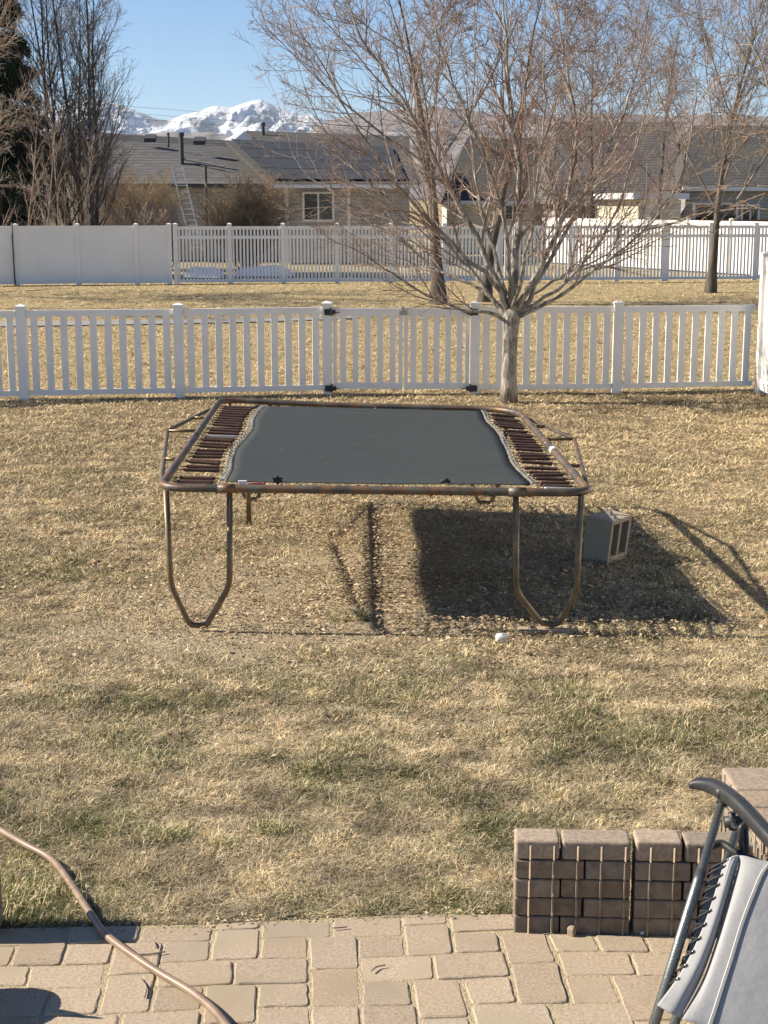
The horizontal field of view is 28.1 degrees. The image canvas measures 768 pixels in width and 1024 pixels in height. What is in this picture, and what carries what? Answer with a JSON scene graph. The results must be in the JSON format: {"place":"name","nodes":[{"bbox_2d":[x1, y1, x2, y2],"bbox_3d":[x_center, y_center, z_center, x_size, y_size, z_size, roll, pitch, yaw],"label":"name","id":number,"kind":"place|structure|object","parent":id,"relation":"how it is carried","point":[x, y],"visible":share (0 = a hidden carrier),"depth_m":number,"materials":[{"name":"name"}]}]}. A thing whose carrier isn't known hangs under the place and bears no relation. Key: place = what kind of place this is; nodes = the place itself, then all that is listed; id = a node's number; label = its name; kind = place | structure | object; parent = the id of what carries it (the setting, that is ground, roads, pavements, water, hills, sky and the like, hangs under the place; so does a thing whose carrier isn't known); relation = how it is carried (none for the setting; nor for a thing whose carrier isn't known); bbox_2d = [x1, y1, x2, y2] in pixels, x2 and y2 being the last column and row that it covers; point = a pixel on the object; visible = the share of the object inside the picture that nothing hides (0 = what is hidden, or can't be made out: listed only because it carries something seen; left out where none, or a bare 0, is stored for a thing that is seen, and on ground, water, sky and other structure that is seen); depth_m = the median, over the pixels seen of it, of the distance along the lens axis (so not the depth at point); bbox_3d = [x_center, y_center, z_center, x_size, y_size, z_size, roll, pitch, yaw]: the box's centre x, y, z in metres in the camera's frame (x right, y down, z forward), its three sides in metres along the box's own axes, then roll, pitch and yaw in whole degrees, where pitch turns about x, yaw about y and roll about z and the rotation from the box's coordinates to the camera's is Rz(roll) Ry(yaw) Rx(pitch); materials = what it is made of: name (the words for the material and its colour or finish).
{"place":"outdoors","nodes":[
{"label":"outdoors","id":0,"kind":"place"},
{"bbox_2d":[27,100,324,136],"bbox_3d":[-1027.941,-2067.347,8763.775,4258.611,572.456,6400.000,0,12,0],"label":"snow mountain","id":1,"kind":"structure","parent":0,"point":[247,110],"depth_m":8358.56,"materials":[{"name":"white snow"}]},
{"bbox_2d":[0,316,351,325],"bbox_3d":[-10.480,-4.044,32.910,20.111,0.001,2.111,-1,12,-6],"label":"fence rail","id":2,"kind":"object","parent":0,"point":[41,323],"depth_m":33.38,"materials":[{"name":"white plastic"}]},
{"bbox_2d":[75,113,452,138],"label":"power wire","id":3,"kind":"object","parent":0,"point":[254,127],"visible":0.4,"depth_m":107.54,"materials":[{"name":"grey"}]},
{"bbox_2d":[20,103,548,136],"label":"power wire","id":4,"kind":"object","parent":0,"point":[260,122],"visible":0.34,"depth_m":107.45,"materials":[{"name":"grey metal"}]},
{"bbox_2d":[108,104,540,129],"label":"power wire","id":5,"kind":"object","parent":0,"point":[285,117],"visible":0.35,"depth_m":107.42,"materials":[{"name":"grey metal"}]},
{"bbox_2d":[0,914,716,1023],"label":"patio","id":6,"kind":"structure","parent":0,"point":[277,973],"depth_m":5.26,"materials":[{"name":"beige stone"}]},
{"bbox_2d":[0,872,2,925],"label":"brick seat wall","id":7,"kind":"structure","parent":6,"relation":"on","point":[1,915],"depth_m":5.62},
{"bbox_2d":[0,826,230,1023],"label":"garden hose","id":8,"kind":"object","parent":6,"relation":"on","point":[184,987],"visible":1,"depth_m":5.45,"materials":[{"name":"beige rubber"}]},
{"bbox_2d":[140,977,146,997],"bbox_3d":[-0.805,1.596,5.158,0.019,0.005,0.134,-3,12,-15],"label":"twig","id":9,"kind":"object","parent":6,"relation":"on","point":[141,979],"visible":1,"depth_m":5.16,"materials":[{"name":"brown wood"}]},
{"bbox_2d":[139,951,164,954],"bbox_3d":[-0.819,1.549,5.388,0.103,0.005,0.008,-3,12,-13],"label":"twig","id":10,"kind":"object","parent":6,"relation":"on","point":[152,953],"visible":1,"depth_m":5.39,"materials":[{"name":"brown wood"}]},
{"bbox_2d":[5,901,629,931],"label":"edge litter","id":11,"kind":"object","parent":6,"relation":"on","point":[426,911],"visible":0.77,"depth_m":5.66,"materials":[{"name":"brown plant"}]},
{"bbox_2d":[567,925,575,936],"bbox_3d":[0.675,1.515,5.532,0.031,0.053,0.023,0,12,0],"label":"stone chip","id":12,"kind":"object","parent":6,"relation":"on","point":[571,930],"visible":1,"depth_m":5.53,"materials":[{"name":"beige stone"}]},
{"bbox_2d":[513,828,752,936],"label":"brick seat wall","id":13,"kind":"structure","parent":6,"relation":"on","point":[579,880],"depth_m":5.52,"materials":[{"name":"stone"}]},
{"bbox_2d":[648,777,767,1023],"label":"lounge chair","id":14,"kind":"object","parent":6,"relation":"on","point":[732,988],"visible":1,"depth_m":4.88,"materials":[{"name":"grey fabric"}]},
{"bbox_2d":[0,279,759,388],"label":"common lawn","id":15,"kind":"structure","parent":0,"point":[334,300],"depth_m":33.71,"materials":[{"name":"beige plant"}]},
{"bbox_2d":[11,223,15,284],"bbox_3d":[-11.456,-7.974,47.469,0.064,1.900,0.044,0,12,0],"label":"pole","id":16,"kind":"object","parent":15,"relation":"on","point":[13,254],"visible":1,"depth_m":47.45,"materials":[{"name":"grey"}]},
{"bbox_2d":[0,0,51,194],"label":"bare tree","id":17,"kind":"object","parent":15,"relation":"on","point":[17,89],"visible":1,"depth_m":36.42,"materials":[{"name":"brown plant"}]},
{"bbox_2d":[0,223,172,285],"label":"privacy fence","id":18,"kind":"object","parent":15,"relation":"on","point":[135,253],"visible":0.99,"depth_m":47.94,"materials":[{"name":"white plastic"}]},
{"bbox_2d":[245,0,600,304],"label":"bare tree","id":19,"kind":"object","parent":15,"relation":"on","point":[460,14],"visible":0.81,"depth_m":38.18,"materials":[{"name":"brown plant"}]},
{"bbox_2d":[413,0,665,301],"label":"bare tree","id":20,"kind":"object","parent":15,"relation":"on","point":[482,297],"visible":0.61,"depth_m":38.71,"materials":[{"name":"brown plant"}]},
{"bbox_2d":[586,0,767,292],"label":"bare tree","id":21,"kind":"object","parent":15,"relation":"on","point":[710,286],"visible":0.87,"depth_m":42.16,"materials":[{"name":"brown plant"}]},
{"bbox_2d":[626,0,767,256],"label":"orange twigged tree","id":22,"kind":"object","parent":15,"relation":"on","point":[745,136],"visible":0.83,"depth_m":28.68,"materials":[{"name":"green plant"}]},
{"bbox_2d":[0,381,767,933],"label":"lawn","id":23,"kind":"structure","parent":0,"point":[230,647],"depth_m":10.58,"materials":[{"name":"plant"}]},
{"bbox_2d":[0,301,332,400],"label":"picket fence","id":24,"kind":"object","parent":23,"relation":"on","point":[20,313],"visible":1,"depth_m":20.63,"materials":[{"name":"white plastic"}]},
{"bbox_2d":[324,307,406,391],"bbox_3d":[-0.246,-2.220,20.981,1.129,1.165,0.123,0,12,0],"label":"gate leaf","id":25,"kind":"object","parent":24,"relation":"attached to","point":[367,313],"visible":1,"depth_m":21.00,"materials":[{"name":"white plastic"}]},
{"bbox_2d":[159,398,590,628],"bbox_3d":[-0.111,-0.131,11.413,3.157,0.933,4.270,0,12,0],"label":"trampoline","id":26,"kind":"object","parent":23,"relation":"on","point":[340,442],"visible":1,"depth_m":10.72,"materials":[{"name":"grey fabric"}]},
{"bbox_2d":[0,401,767,831],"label":"fallen leaves","id":27,"kind":"object","parent":23,"relation":"on","point":[498,599],"visible":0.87,"depth_m":10.66,"materials":[{"name":"brown plant"}]},
{"bbox_2d":[229,0,756,403],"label":"bare tree","id":28,"kind":"object","parent":23,"relation":"on","point":[512,309],"visible":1,"depth_m":19.65,"materials":[{"name":"brown plant"}]},
{"bbox_2d":[495,633,507,642],"bbox_3d":[0.707,0.756,9.235,0.072,0.066,0.055,0,12,0],"label":"white stone","id":29,"kind":"object","parent":23,"relation":"on","point":[500,636],"visible":1,"depth_m":9.21,"materials":[{"name":"white stone"}]},
{"bbox_2d":[516,625,573,636],"bbox_3d":[0.993,0.732,9.461,0.340,0.034,0.115,-1,12,-7],"label":"wooden board","id":30,"kind":"object","parent":23,"relation":"on","point":[555,630],"visible":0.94,"depth_m":9.42,"materials":[{"name":"beige wood"}]},
{"bbox_2d":[582,509,631,564],"bbox_3d":[1.648,0.184,11.345,0.245,0.355,0.300,9,14,36],"label":"cinder block","id":31,"kind":"object","parent":23,"relation":"on","point":[607,535],"depth_m":11.26,"materials":[{"name":"grey concrete"}]},
{"bbox_2d":[469,300,754,394],"bbox_3d":[3.172,-2.280,21.189,4.037,1.280,0.239,-1,12,-6],"label":"picket fence","id":32,"kind":"object","parent":23,"relation":"on","point":[618,310],"visible":0.93,"depth_m":21.16,"materials":[{"name":"white plastic"}]},
{"bbox_2d":[404,307,477,391],"bbox_3d":[0.776,-2.215,20.982,1.001,1.155,0.123,0,12,0],"label":"gate leaf","id":33,"kind":"object","parent":32,"relation":"attached to","point":[436,313],"visible":0.89,"depth_m":21.00,"materials":[{"name":"white plastic"}]},
{"bbox_2d":[719,768,767,860],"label":"side wall","id":34,"kind":"structure","parent":23,"relation":"on","point":[750,785],"depth_m":5.77,"materials":[{"name":"stone"}]},
{"bbox_2d":[754,251,767,393],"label":"privacy fence","id":35,"kind":"object","parent":23,"relation":"on","point":[761,378],"visible":1,"depth_m":20.97,"materials":[{"name":"white plastic"}]},
{"bbox_2d":[0,0,767,120],"label":"sky","id":36,"kind":"structure","parent":0,"point":[187,54],"materials":[{"name":"blue"}]},
{"bbox_2d":[93,201,759,283],"bbox_3d":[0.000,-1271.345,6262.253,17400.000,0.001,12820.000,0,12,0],"label":"ground","id":37,"kind":"structure","parent":0,"point":[723,281],"depth_m":56.55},
{"bbox_2d":[0,0,68,225],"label":"conifer","id":38,"kind":"object","parent":37,"relation":"on","point":[8,77],"visible":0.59,"depth_m":53.30,"materials":[{"name":"green plant"}]},
{"bbox_2d":[0,95,80,225],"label":"bare tree","id":39,"kind":"object","parent":37,"relation":"on","point":[31,201],"visible":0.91,"depth_m":51.40,"materials":[{"name":"brown plant"}]},
{"bbox_2d":[0,131,95,225],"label":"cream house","id":40,"kind":"structure","parent":37,"relation":"on","point":[72,214],"depth_m":78.56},
{"bbox_2d":[16,89,105,225],"bbox_3d":[-10.904,-11.064,52.063,2.232,6.225,3.064,9,15,38],"label":"bare tree","id":41,"kind":"object","parent":37,"relation":"on","point":[65,197],"visible":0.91,"depth_m":51.82,"materials":[{"name":"brown plant"}]},
{"bbox_2d":[0,0,144,225],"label":"bare tree","id":42,"kind":"object","parent":37,"relation":"on","point":[79,141],"visible":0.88,"depth_m":53.64,"materials":[{"name":"brown plant"}]},
{"bbox_2d":[83,161,195,238],"bbox_3d":[-9.366,-11.405,58.995,4.431,4.129,4.730,0,12,0],"label":"shrub","id":43,"kind":"object","parent":37,"relation":"on","point":[133,197],"visible":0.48,"depth_m":58.25,"materials":[{"name":"brown plant"}]},
{"bbox_2d":[98,200,189,268],"bbox_3d":[-8.271,-9.468,53.062,3.140,2.692,2.791,0,12,0],"label":"shrub","id":44,"kind":"object","parent":37,"relation":"on","point":[146,221],"visible":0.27,"depth_m":52.62,"materials":[{"name":"brown plant"}]},
{"bbox_2d":[171,165,203,249],"bbox_3d":[-8.328,-12.881,64.994,0.502,3.522,1.969,-9,14,-37],"label":"ladder","id":45,"kind":"object","parent":37,"relation":"on","point":[192,208],"visible":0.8,"depth_m":64.98,"materials":[{"name":"silver metal"}]},
{"bbox_2d":[185,267,224,277],"bbox_3d":[-6.227,-8.309,53.110,1.311,0.348,1.400,0,12,0],"label":"snow heap","id":46,"kind":"object","parent":37,"relation":"on","point":[203,272],"visible":0.5,"depth_m":52.62,"materials":[{"name":"white snow"}]},
{"bbox_2d":[192,162,307,269],"bbox_3d":[-4.877,-10.714,55.997,4.396,3.973,4.148,0,12,0],"label":"shrub","id":47,"kind":"object","parent":37,"relation":"on","point":[250,208],"visible":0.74,"depth_m":55.39,"materials":[{"name":"brown plant"}]},
{"bbox_2d":[98,122,421,262],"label":"grey house","id":48,"kind":"structure","parent":37,"relation":"on","point":[199,159],"depth_m":67.08,"materials":[{"name":"grey"}]},
{"bbox_2d":[302,192,334,221],"bbox_3d":[-2.724,-12.664,63.724,1.331,1.222,0.060,0,12,0],"label":"window","id":49,"kind":"structure","parent":48,"relation":"in","point":[312,204],"depth_m":63.72,"materials":[{"name":"clear glass"}]},
{"bbox_2d":[235,265,292,275],"bbox_3d":[-4.230,-8.518,54.088,2.004,0.366,1.400,0,12,0],"label":"snow heap","id":50,"kind":"object","parent":37,"relation":"on","point":[260,271],"visible":0.41,"depth_m":53.59,"materials":[{"name":"white snow"}]},
{"bbox_2d":[172,222,767,283],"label":"slat fence","id":51,"kind":"object","parent":37,"relation":"on","point":[229,237],"visible":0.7,"depth_m":49.25,"materials":[{"name":"white plastic"}]},
{"bbox_2d":[437,138,541,251],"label":"cream house","id":52,"kind":"structure","parent":37,"relation":"on","point":[465,197],"depth_m":76.88,"materials":[{"name":"beige"}]},
{"bbox_2d":[504,204,515,220],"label":"window","id":53,"kind":"structure","parent":52,"relation":"in","point":[509,211],"depth_m":76.52,"materials":[{"name":"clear glass"}]},
{"bbox_2d":[460,0,705,218],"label":"bare tree","id":54,"kind":"object","parent":37,"relation":"on","point":[591,16],"visible":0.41,"depth_m":63.06,"materials":[{"name":"brown plant"}]},
{"bbox_2d":[537,122,678,218],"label":"grey house","id":55,"kind":"structure","parent":37,"relation":"on","point":[646,144],"depth_m":72.80,"materials":[{"name":"grey"}]},
{"bbox_2d":[576,205,596,218],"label":"window","id":56,"kind":"structure","parent":55,"relation":"in","point":[576,205],"depth_m":70.64,"materials":[{"name":"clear glass"}]},
{"bbox_2d":[593,193,689,219],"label":"garage annex","id":57,"kind":"object","parent":37,"relation":"on","point":[680,196],"visible":0.32,"depth_m":66.94,"materials":[{"name":"beige"}]},
{"bbox_2d":[542,216,767,274],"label":"privacy fence","id":58,"kind":"object","parent":37,"relation":"on","point":[637,221],"visible":0.3,"depth_m":57.60,"materials":[{"name":"white plastic"}]},
{"bbox_2d":[555,0,767,219],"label":"bare tree","id":59,"kind":"object","parent":37,"relation":"on","point":[671,104],"visible":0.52,"depth_m":61.41,"materials":[{"name":"brown plant"}]},
{"bbox_2d":[669,125,767,218],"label":"dark house","id":60,"kind":"structure","parent":37,"relation":"on","point":[741,166],"depth_m":68.95,"materials":[{"name":"grey"}]},
{"bbox_2d":[693,203,737,218],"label":"window","id":61,"kind":"structure","parent":60,"relation":"in","point":[731,214],"depth_m":68.68,"materials":[{"name":"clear glass"}]},
{"bbox_2d":[741,204,759,218],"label":"window","id":62,"kind":"structure","parent":60,"relation":"in","point":[756,214],"depth_m":68.68,"materials":[{"name":"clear glass"}]},
{"bbox_2d":[686,219,767,221],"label":"board fence","id":63,"kind":"object","parent":37,"relation":"on","point":[759,220],"visible":0.11,"depth_m":60.93,"materials":[{"name":"white plastic"}]},
{"bbox_2d":[93,107,767,200],"bbox_3d":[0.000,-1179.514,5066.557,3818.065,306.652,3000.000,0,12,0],"label":"brown hills","id":64,"kind":"structure","parent":0,"point":[218,136],"depth_m":4844.18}
]}

